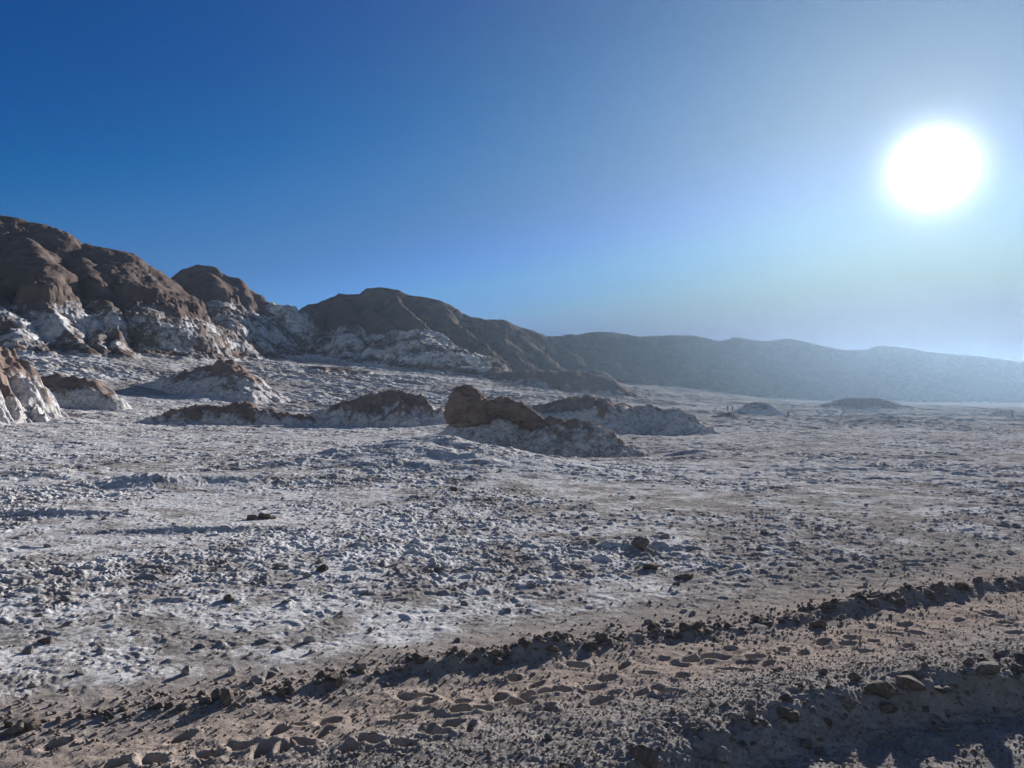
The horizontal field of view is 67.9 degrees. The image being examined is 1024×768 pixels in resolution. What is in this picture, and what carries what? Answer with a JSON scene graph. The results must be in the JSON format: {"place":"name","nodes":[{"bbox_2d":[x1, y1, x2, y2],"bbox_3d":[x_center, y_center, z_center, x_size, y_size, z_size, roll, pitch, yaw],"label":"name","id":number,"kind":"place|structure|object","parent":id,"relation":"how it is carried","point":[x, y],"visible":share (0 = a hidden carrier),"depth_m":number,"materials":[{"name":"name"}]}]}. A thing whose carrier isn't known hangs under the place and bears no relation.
{"place":"outdoors","nodes":[
{"label":"outdoors","id":0,"kind":"place"},
{"bbox_2d":[0,348,1023,767],"bbox_3d":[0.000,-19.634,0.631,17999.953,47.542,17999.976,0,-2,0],"label":"ground","id":1,"kind":"structure","parent":0,"point":[378,494],"depth_m":13.98,"materials":[{"name":"soil"}]},
{"bbox_2d":[3,720,14,728],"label":"stone","id":2,"kind":"object","parent":1,"relation":"on","point":[7,723],"visible":0.66,"depth_m":7.10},
{"bbox_2d":[3,722,24,734],"bbox_3d":[-4.552,3.173,6.957,0.185,0.096,0.122,-25,-7,-3],"label":"stone","id":3,"kind":"object","parent":1,"relation":"on","point":[16,728],"visible":0.94,"depth_m":6.93,"materials":[{"name":"stone"}]},
{"bbox_2d":[18,716,35,725],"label":"stone","id":4,"kind":"object","parent":1,"relation":"on","point":[25,721],"visible":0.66,"depth_m":7.07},
{"bbox_2d":[21,646,33,653],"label":"salt clod","id":5,"kind":"object","parent":1,"relation":"on","point":[29,650],"visible":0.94,"depth_m":9.37,"materials":[{"name":"brown stone"}]},
{"bbox_2d":[24,712,39,719],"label":"stone","id":6,"kind":"object","parent":1,"relation":"on","point":[31,714],"visible":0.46,"depth_m":7.15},
{"bbox_2d":[24,718,40,731],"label":"stone","id":7,"kind":"object","parent":1,"relation":"on","point":[34,723],"visible":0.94,"depth_m":7.02,"materials":[{"name":"stone"}]},
{"bbox_2d":[27,681,40,687],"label":"salt clod","id":8,"kind":"object","parent":1,"relation":"on","point":[34,684],"visible":1,"depth_m":8.20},
{"bbox_2d":[0,347,68,424],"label":"rock outcrop","id":9,"kind":"object","parent":1,"relation":"on","point":[27,395],"visible":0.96,"depth_m":91.15,"materials":[{"name":"stone"}]},
{"bbox_2d":[37,636,51,643],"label":"salt clod","id":10,"kind":"object","parent":1,"relation":"on","point":[46,640],"visible":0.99,"depth_m":9.75,"materials":[{"name":"brown stone"}]},
{"bbox_2d":[61,595,70,601],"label":"salt clod","id":11,"kind":"object","parent":1,"relation":"on","point":[65,598],"visible":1,"depth_m":11.82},
{"bbox_2d":[62,571,73,576],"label":"salt clod","id":12,"kind":"object","parent":1,"relation":"on","point":[69,573],"visible":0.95,"depth_m":13.54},
{"bbox_2d":[63,620,74,625],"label":"salt clod","id":13,"kind":"object","parent":1,"relation":"on","point":[70,623],"visible":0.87,"depth_m":10.53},
{"bbox_2d":[74,667,87,675],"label":"salt clod","id":14,"kind":"object","parent":1,"relation":"on","point":[80,671],"visible":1,"depth_m":8.55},
{"bbox_2d":[75,712,90,719],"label":"stone","id":15,"kind":"object","parent":1,"relation":"on","point":[81,715],"visible":1,"depth_m":7.26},
{"bbox_2d":[40,373,131,411],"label":"earth mound","id":16,"kind":"object","parent":1,"relation":"on","point":[75,391],"visible":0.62,"depth_m":111.27,"materials":[{"name":"stone"}]},
{"bbox_2d":[103,710,113,719],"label":"stone","id":17,"kind":"object","parent":1,"relation":"on","point":[107,712],"visible":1,"depth_m":7.30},
{"bbox_2d":[118,704,128,711],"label":"stone","id":18,"kind":"object","parent":1,"relation":"on","point":[123,708],"visible":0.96,"depth_m":7.44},
{"bbox_2d":[122,711,129,718],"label":"stone","id":19,"kind":"object","parent":1,"relation":"on","point":[126,714],"visible":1,"depth_m":7.33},
{"bbox_2d":[147,701,163,707],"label":"stone","id":20,"kind":"object","parent":1,"relation":"on","point":[151,704],"visible":0.75,"depth_m":7.56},
{"bbox_2d":[154,702,162,708],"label":"stone","id":21,"kind":"object","parent":1,"relation":"on","point":[158,705],"visible":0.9,"depth_m":7.50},
{"bbox_2d":[164,702,173,708],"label":"stone","id":22,"kind":"object","parent":1,"relation":"on","point":[168,705],"visible":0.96,"depth_m":7.52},
{"bbox_2d":[176,702,189,710],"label":"stone","id":23,"kind":"object","parent":1,"relation":"on","point":[183,706],"visible":1,"depth_m":7.49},
{"bbox_2d":[181,665,191,675],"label":"salt clod","id":24,"kind":"object","parent":1,"relation":"on","point":[186,670],"visible":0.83,"depth_m":8.55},
{"bbox_2d":[196,690,205,696],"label":"stone","id":25,"kind":"object","parent":1,"relation":"on","point":[201,693],"visible":0.88,"depth_m":7.92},
{"bbox_2d":[196,642,206,647],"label":"salt clod","id":26,"kind":"object","parent":1,"relation":"on","point":[201,645],"visible":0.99,"depth_m":9.59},
{"bbox_2d":[198,697,210,702],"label":"stone","id":27,"kind":"object","parent":1,"relation":"on","point":[203,699],"visible":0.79,"depth_m":7.68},
{"bbox_2d":[131,359,290,403],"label":"earth mound","id":28,"kind":"object","parent":1,"relation":"on","point":[232,380],"visible":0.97,"depth_m":144.57,"materials":[{"name":"stone"}]},
{"bbox_2d":[211,688,222,699],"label":"stone","id":29,"kind":"object","parent":1,"relation":"on","point":[216,693],"visible":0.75,"depth_m":7.76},
{"bbox_2d":[219,687,233,705],"bbox_3d":[-2.890,3.172,7.697,0.133,0.188,0.239,27,14,-28],"label":"stone","id":30,"kind":"object","parent":1,"relation":"on","point":[226,698],"visible":0.96,"depth_m":7.63,"materials":[{"name":"stone"}]},
{"bbox_2d":[223,594,234,601],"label":"salt clod","id":31,"kind":"object","parent":1,"relation":"on","point":[228,597],"visible":0.94,"depth_m":11.84,"materials":[{"name":"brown stone"}]},
{"bbox_2d":[227,666,236,674],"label":"salt clod","id":32,"kind":"object","parent":1,"relation":"on","point":[232,670],"visible":1,"depth_m":8.57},
{"bbox_2d":[142,401,325,425],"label":"rock outcrop","id":33,"kind":"object","parent":1,"relation":"on","point":[238,413],"visible":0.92,"depth_m":99.90,"materials":[{"name":"stone"}]},
{"bbox_2d":[247,514,258,519],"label":"salt clod","id":34,"kind":"object","parent":1,"relation":"on","point":[251,517],"visible":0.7,"depth_m":20.33,"materials":[{"name":"grey stone"}]},
{"bbox_2d":[251,675,264,683],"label":"salt clod","id":35,"kind":"object","parent":1,"relation":"on","point":[256,679],"visible":0.88,"depth_m":8.30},
{"bbox_2d":[254,639,268,643],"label":"salt clod","id":36,"kind":"object","parent":1,"relation":"on","point":[260,641],"visible":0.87,"depth_m":9.74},
{"bbox_2d":[258,513,276,518],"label":"salt clod","id":37,"kind":"object","parent":1,"relation":"on","point":[264,516],"visible":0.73,"depth_m":20.51,"materials":[{"name":"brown stone"}]},
{"bbox_2d":[267,670,276,676],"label":"salt clod","id":38,"kind":"object","parent":1,"relation":"on","point":[271,673],"visible":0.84,"depth_m":8.51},
{"bbox_2d":[274,562,285,567],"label":"salt clod","id":39,"kind":"object","parent":1,"relation":"on","point":[279,564],"visible":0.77,"depth_m":14.33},
{"bbox_2d":[275,645,286,649],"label":"salt clod","id":40,"kind":"object","parent":1,"relation":"on","point":[282,647],"visible":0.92,"depth_m":9.44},
{"bbox_2d":[276,688,286,696],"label":"stone","id":41,"kind":"object","parent":1,"relation":"on","point":[281,692],"visible":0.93,"depth_m":7.89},
{"bbox_2d":[287,684,294,694],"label":"stone","id":42,"kind":"object","parent":1,"relation":"on","point":[291,689],"visible":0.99,"depth_m":7.95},
{"bbox_2d":[303,572,311,577],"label":"salt clod","id":43,"kind":"object","parent":1,"relation":"on","point":[306,574],"visible":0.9,"depth_m":13.48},
{"bbox_2d":[303,636,314,641],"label":"salt clod","id":44,"kind":"object","parent":1,"relation":"on","point":[309,639],"visible":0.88,"depth_m":9.79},
{"bbox_2d":[315,670,327,680],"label":"stone","id":45,"kind":"object","parent":1,"relation":"on","point":[321,674],"visible":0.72,"depth_m":8.26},
{"bbox_2d":[316,564,328,571],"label":"salt clod","id":46,"kind":"object","parent":1,"relation":"on","point":[323,568],"visible":0.94,"depth_m":13.97,"materials":[{"name":"grey stone"}]},
{"bbox_2d":[326,672,339,680],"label":"stone","id":47,"kind":"object","parent":1,"relation":"on","point":[333,676],"visible":0.89,"depth_m":8.23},
{"bbox_2d":[333,677,343,687],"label":"stone","id":48,"kind":"object","parent":1,"relation":"on","point":[339,681],"visible":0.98,"depth_m":8.14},
{"bbox_2d":[353,662,366,669],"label":"stone","id":49,"kind":"object","parent":1,"relation":"on","point":[361,665],"visible":0.73,"depth_m":8.65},
{"bbox_2d":[305,389,448,426],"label":"rock outcrop","id":50,"kind":"object","parent":1,"relation":"on","point":[392,407],"visible":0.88,"depth_m":102.50,"materials":[{"name":"stone"}]},
{"bbox_2d":[412,653,421,660],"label":"stone","id":51,"kind":"object","parent":1,"relation":"on","point":[415,656],"visible":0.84,"depth_m":8.69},
{"bbox_2d":[416,657,424,663],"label":"stone","id":52,"kind":"object","parent":1,"relation":"on","point":[420,660],"visible":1,"depth_m":8.62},
{"bbox_2d":[490,649,500,655],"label":"stone","id":53,"kind":"object","parent":1,"relation":"on","point":[495,652],"visible":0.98,"depth_m":8.93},
{"bbox_2d":[493,657,502,663],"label":"stone","id":54,"kind":"object","parent":1,"relation":"on","point":[497,660],"visible":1,"depth_m":8.79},
{"bbox_2d":[519,636,528,647],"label":"stone","id":55,"kind":"object","parent":1,"relation":"on","point":[524,640],"visible":0.97,"depth_m":9.13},
{"bbox_2d":[437,384,650,457],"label":"rock outcrop","id":56,"kind":"object","parent":1,"relation":"on","point":[471,413],"visible":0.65,"depth_m":58.35,"materials":[{"name":"stone"}]},
{"bbox_2d":[547,645,558,651],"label":"stone","id":57,"kind":"object","parent":1,"relation":"on","point":[552,648],"visible":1,"depth_m":9.11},
{"bbox_2d":[546,763,559,767],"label":"stone","id":58,"kind":"object","parent":1,"relation":"on","point":[552,765],"visible":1,"depth_m":6.05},
{"bbox_2d":[552,634,559,642],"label":"stone","id":59,"kind":"object","parent":1,"relation":"on","point":[556,639],"visible":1,"depth_m":9.26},
{"bbox_2d":[478,369,646,397],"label":"earth mound","id":60,"kind":"object","parent":1,"relation":"on","point":[584,382],"visible":0.9,"depth_m":258.56,"materials":[{"name":"soil"}]},
{"bbox_2d":[530,394,632,420],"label":"earth mound","id":61,"kind":"object","parent":1,"relation":"on","point":[568,408],"visible":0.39,"depth_m":125.87,"materials":[{"name":"soil"}]},
{"bbox_2d":[582,641,597,650],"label":"stone","id":62,"kind":"object","parent":1,"relation":"on","point":[591,646],"visible":1,"depth_m":9.28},
{"bbox_2d":[595,633,607,641],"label":"stone","id":63,"kind":"object","parent":1,"relation":"on","point":[603,636],"visible":0.86,"depth_m":9.59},
{"bbox_2d":[632,536,648,550],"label":"stone","id":64,"kind":"object","parent":1,"relation":"on","point":[642,543],"visible":1,"depth_m":15.83,"materials":[{"name":"grey stone"}]},
{"bbox_2d":[632,744,658,767],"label":"stone","id":65,"kind":"object","parent":1,"relation":"on","point":[646,755],"visible":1,"depth_m":6.04,"materials":[{"name":"stone"}]},
{"bbox_2d":[576,398,721,434],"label":"rock outcrop","id":66,"kind":"object","parent":1,"relation":"on","point":[618,418],"visible":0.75,"depth_m":84.00,"materials":[{"name":"stone"}]},
{"bbox_2d":[642,563,660,568],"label":"salt clod","id":67,"kind":"object","parent":1,"relation":"on","point":[650,565],"visible":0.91,"depth_m":14.06,"materials":[{"name":"grey stone"}]},
{"bbox_2d":[647,622,661,630],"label":"stone","id":68,"kind":"object","parent":1,"relation":"on","point":[653,625],"visible":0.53,"depth_m":10.17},
{"bbox_2d":[660,533,669,539],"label":"salt clod","id":69,"kind":"object","parent":1,"relation":"on","point":[665,536],"visible":0.84,"depth_m":16.88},
{"bbox_2d":[665,621,674,625],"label":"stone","id":70,"kind":"object","parent":1,"relation":"on","point":[670,623],"visible":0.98,"depth_m":10.44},
{"bbox_2d":[674,573,693,578],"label":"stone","id":71,"kind":"object","parent":1,"relation":"on","point":[687,576],"visible":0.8,"depth_m":13.42,"materials":[{"name":"grey stone"}]},
{"bbox_2d":[679,622,690,632],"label":"stone","id":72,"kind":"object","parent":1,"relation":"on","point":[684,627],"visible":1,"depth_m":9.99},
{"bbox_2d":[688,621,700,629],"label":"stone","id":73,"kind":"object","parent":1,"relation":"on","point":[695,625],"visible":0.88,"depth_m":10.09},
{"bbox_2d":[715,746,732,763],"bbox_3d":[1.751,3.062,6.273,0.148,0.086,0.141,20,14,11],"label":"stone","id":74,"kind":"object","parent":1,"relation":"on","point":[723,754],"visible":1,"depth_m":6.25,"materials":[{"name":"stone"}]},
{"bbox_2d":[711,412,744,417],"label":"earth mound","id":75,"kind":"object","parent":1,"relation":"on","point":[728,415],"visible":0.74,"depth_m":138.31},
{"bbox_2d":[731,712,745,719],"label":"stone","id":76,"kind":"object","parent":1,"relation":"on","point":[738,716],"visible":1,"depth_m":6.71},
{"bbox_2d":[745,698,756,709],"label":"stone","id":77,"kind":"object","parent":1,"relation":"on","point":[751,702],"visible":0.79,"depth_m":6.96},
{"bbox_2d":[746,712,755,718],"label":"stone","id":78,"kind":"object","parent":1,"relation":"on","point":[750,715],"visible":1,"depth_m":6.72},
{"bbox_2d":[750,719,758,725],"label":"stone","id":79,"kind":"object","parent":1,"relation":"on","point":[753,722],"visible":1,"depth_m":6.65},
{"bbox_2d":[750,615,760,621],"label":"stone","id":80,"kind":"object","parent":1,"relation":"on","point":[755,618],"visible":0.84,"depth_m":10.58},
{"bbox_2d":[732,402,786,415],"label":"earth mound","id":81,"kind":"object","parent":1,"relation":"on","point":[758,408],"visible":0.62,"depth_m":173.14,"materials":[{"name":"soil"}]},
{"bbox_2d":[759,719,767,727],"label":"stone","id":82,"kind":"object","parent":1,"relation":"on","point":[764,722],"visible":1,"depth_m":6.65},
{"bbox_2d":[776,707,796,720],"bbox_3d":[2.475,2.978,6.847,0.194,0.128,0.102,4,8,40],"label":"stone","id":83,"kind":"object","parent":1,"relation":"on","point":[782,713],"visible":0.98,"depth_m":6.83,"materials":[{"name":"stone"}]},
{"bbox_2d":[779,694,793,701],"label":"stone","id":84,"kind":"object","parent":1,"relation":"on","point":[786,697],"visible":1,"depth_m":7.05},
{"bbox_2d":[788,710,799,722],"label":"stone","id":85,"kind":"object","parent":1,"relation":"on","point":[796,713],"visible":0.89,"depth_m":6.79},
{"bbox_2d":[797,607,808,611],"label":"stone","id":86,"kind":"object","parent":1,"relation":"on","point":[803,609],"visible":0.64,"depth_m":10.99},
{"bbox_2d":[801,738,811,748],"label":"stone","id":87,"kind":"object","parent":1,"relation":"on","point":[806,743],"visible":1,"depth_m":6.60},
{"bbox_2d":[808,705,816,712],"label":"stone","id":88,"kind":"object","parent":1,"relation":"on","point":[811,708],"visible":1,"depth_m":6.92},
{"bbox_2d":[809,619,826,627],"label":"stone","id":89,"kind":"object","parent":1,"relation":"on","point":[820,623],"visible":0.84,"depth_m":10.38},
{"bbox_2d":[819,668,827,674],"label":"stone","id":90,"kind":"object","parent":1,"relation":"on","point":[822,671],"visible":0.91,"depth_m":7.79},
{"bbox_2d":[823,718,832,727],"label":"stone","id":91,"kind":"object","parent":1,"relation":"on","point":[828,721],"visible":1,"depth_m":6.87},
{"bbox_2d":[821,601,836,608],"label":"stone","id":92,"kind":"object","parent":1,"relation":"on","point":[826,605],"visible":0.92,"depth_m":11.09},
{"bbox_2d":[836,693,855,709],"bbox_3d":[3.135,2.987,7.153,0.107,0.090,0.205,16,0,-36],"label":"stone","id":93,"kind":"object","parent":1,"relation":"on","point":[848,703],"visible":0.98,"depth_m":7.11,"materials":[{"name":"stone"}]},
{"bbox_2d":[847,673,860,681],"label":"stone","id":94,"kind":"object","parent":1,"relation":"on","point":[854,677],"visible":1,"depth_m":7.62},
{"bbox_2d":[854,591,866,599],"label":"stone","id":95,"kind":"object","parent":1,"relation":"on","point":[862,595],"visible":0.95,"depth_m":11.41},
{"bbox_2d":[818,397,917,409],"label":"earth mound","id":96,"kind":"object","parent":1,"relation":"on","point":[861,403],"visible":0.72,"depth_m":261.08,"materials":[{"name":"soil"}]},
{"bbox_2d":[864,598,878,606],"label":"stone","id":97,"kind":"object","parent":1,"relation":"on","point":[873,601],"visible":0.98,"depth_m":11.33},
{"bbox_2d":[864,680,896,698],"bbox_3d":[3.586,2.974,7.402,0.307,0.184,0.146,7,2,6],"label":"stone","id":98,"kind":"object","parent":1,"relation":"on","point":[884,689],"visible":1,"depth_m":7.35,"materials":[{"name":"stone"}]},
{"bbox_2d":[879,702,897,713],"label":"stone","id":99,"kind":"object","parent":1,"relation":"on","point":[886,707],"visible":1,"depth_m":7.22,"materials":[{"name":"stone"}]},
{"bbox_2d":[889,597,906,605],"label":"stone","id":100,"kind":"object","parent":1,"relation":"on","point":[901,601],"visible":0.99,"depth_m":11.43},
{"bbox_2d":[896,675,925,690],"bbox_3d":[3.912,2.939,7.474,0.227,0.146,0.214,0,-2,5],"label":"stone","id":101,"kind":"object","parent":1,"relation":"on","point":[908,682],"visible":1,"depth_m":7.42,"materials":[{"name":"stone"}]},
{"bbox_2d":[901,669,924,679],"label":"stone","id":102,"kind":"object","parent":1,"relation":"on","point":[917,675],"visible":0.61,"depth_m":7.57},
{"bbox_2d":[920,661,927,668],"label":"stone","id":103,"kind":"object","parent":1,"relation":"on","point":[923,664],"visible":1,"depth_m":7.81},
{"bbox_2d":[923,588,933,595],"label":"stone","id":104,"kind":"object","parent":1,"relation":"on","point":[929,592],"visible":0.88,"depth_m":11.88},
{"bbox_2d":[934,684,951,693],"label":"stone","id":105,"kind":"object","parent":1,"relation":"on","point":[943,689],"visible":1,"depth_m":7.38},
{"bbox_2d":[953,580,963,590],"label":"stone","id":106,"kind":"object","parent":1,"relation":"on","point":[958,585],"visible":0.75,"depth_m":12.20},
{"bbox_2d":[962,657,973,664],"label":"stone","id":107,"kind":"object","parent":1,"relation":"on","point":[968,661],"visible":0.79,"depth_m":7.89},
{"bbox_2d":[975,576,982,582],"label":"stone","id":108,"kind":"object","parent":1,"relation":"on","point":[979,579],"visible":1,"depth_m":12.60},
{"bbox_2d":[975,661,1000,675],"bbox_3d":[4.812,2.877,7.676,0.254,0.146,0.275,-12,-18,10],"label":"stone","id":109,"kind":"object","parent":1,"relation":"on","point":[989,668],"visible":0.97,"depth_m":7.62,"materials":[{"name":"stone"}]},
{"bbox_2d":[983,657,997,663],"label":"stone","id":110,"kind":"object","parent":1,"relation":"on","point":[988,659],"visible":0.4,"depth_m":8.06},
{"bbox_2d":[995,577,1004,582],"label":"stone","id":111,"kind":"object","parent":1,"relation":"on","point":[1000,579],"visible":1,"depth_m":12.71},
{"bbox_2d":[1010,673,1021,679],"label":"stone","id":112,"kind":"object","parent":1,"relation":"on","point":[1017,676],"visible":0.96,"depth_m":7.71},
{"bbox_2d":[1009,662,1023,671],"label":"stone","id":113,"kind":"object","parent":1,"relation":"on","point":[1013,665],"visible":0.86,"depth_m":7.85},
{"bbox_2d":[1015,653,1023,660],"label":"stone","id":114,"kind":"object","parent":1,"relation":"on","point":[1019,656],"visible":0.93,"depth_m":8.10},
{"bbox_2d":[0,215,1023,402],"bbox_3d":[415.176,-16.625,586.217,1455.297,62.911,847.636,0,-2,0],"label":"hills","id":115,"kind":"structure","parent":0,"point":[62,291],"depth_m":323.15,"materials":[{"name":"stone"}]},
{"bbox_2d":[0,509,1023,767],"bbox_3d":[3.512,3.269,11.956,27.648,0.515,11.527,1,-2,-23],"label":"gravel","id":116,"kind":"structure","parent":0,"point":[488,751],"depth_m":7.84,"materials":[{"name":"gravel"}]},
{"bbox_2d":[0,0,1023,362],"label":"sky","id":117,"kind":"structure","parent":0,"point":[847,175],"materials":[{"name":"blue"}]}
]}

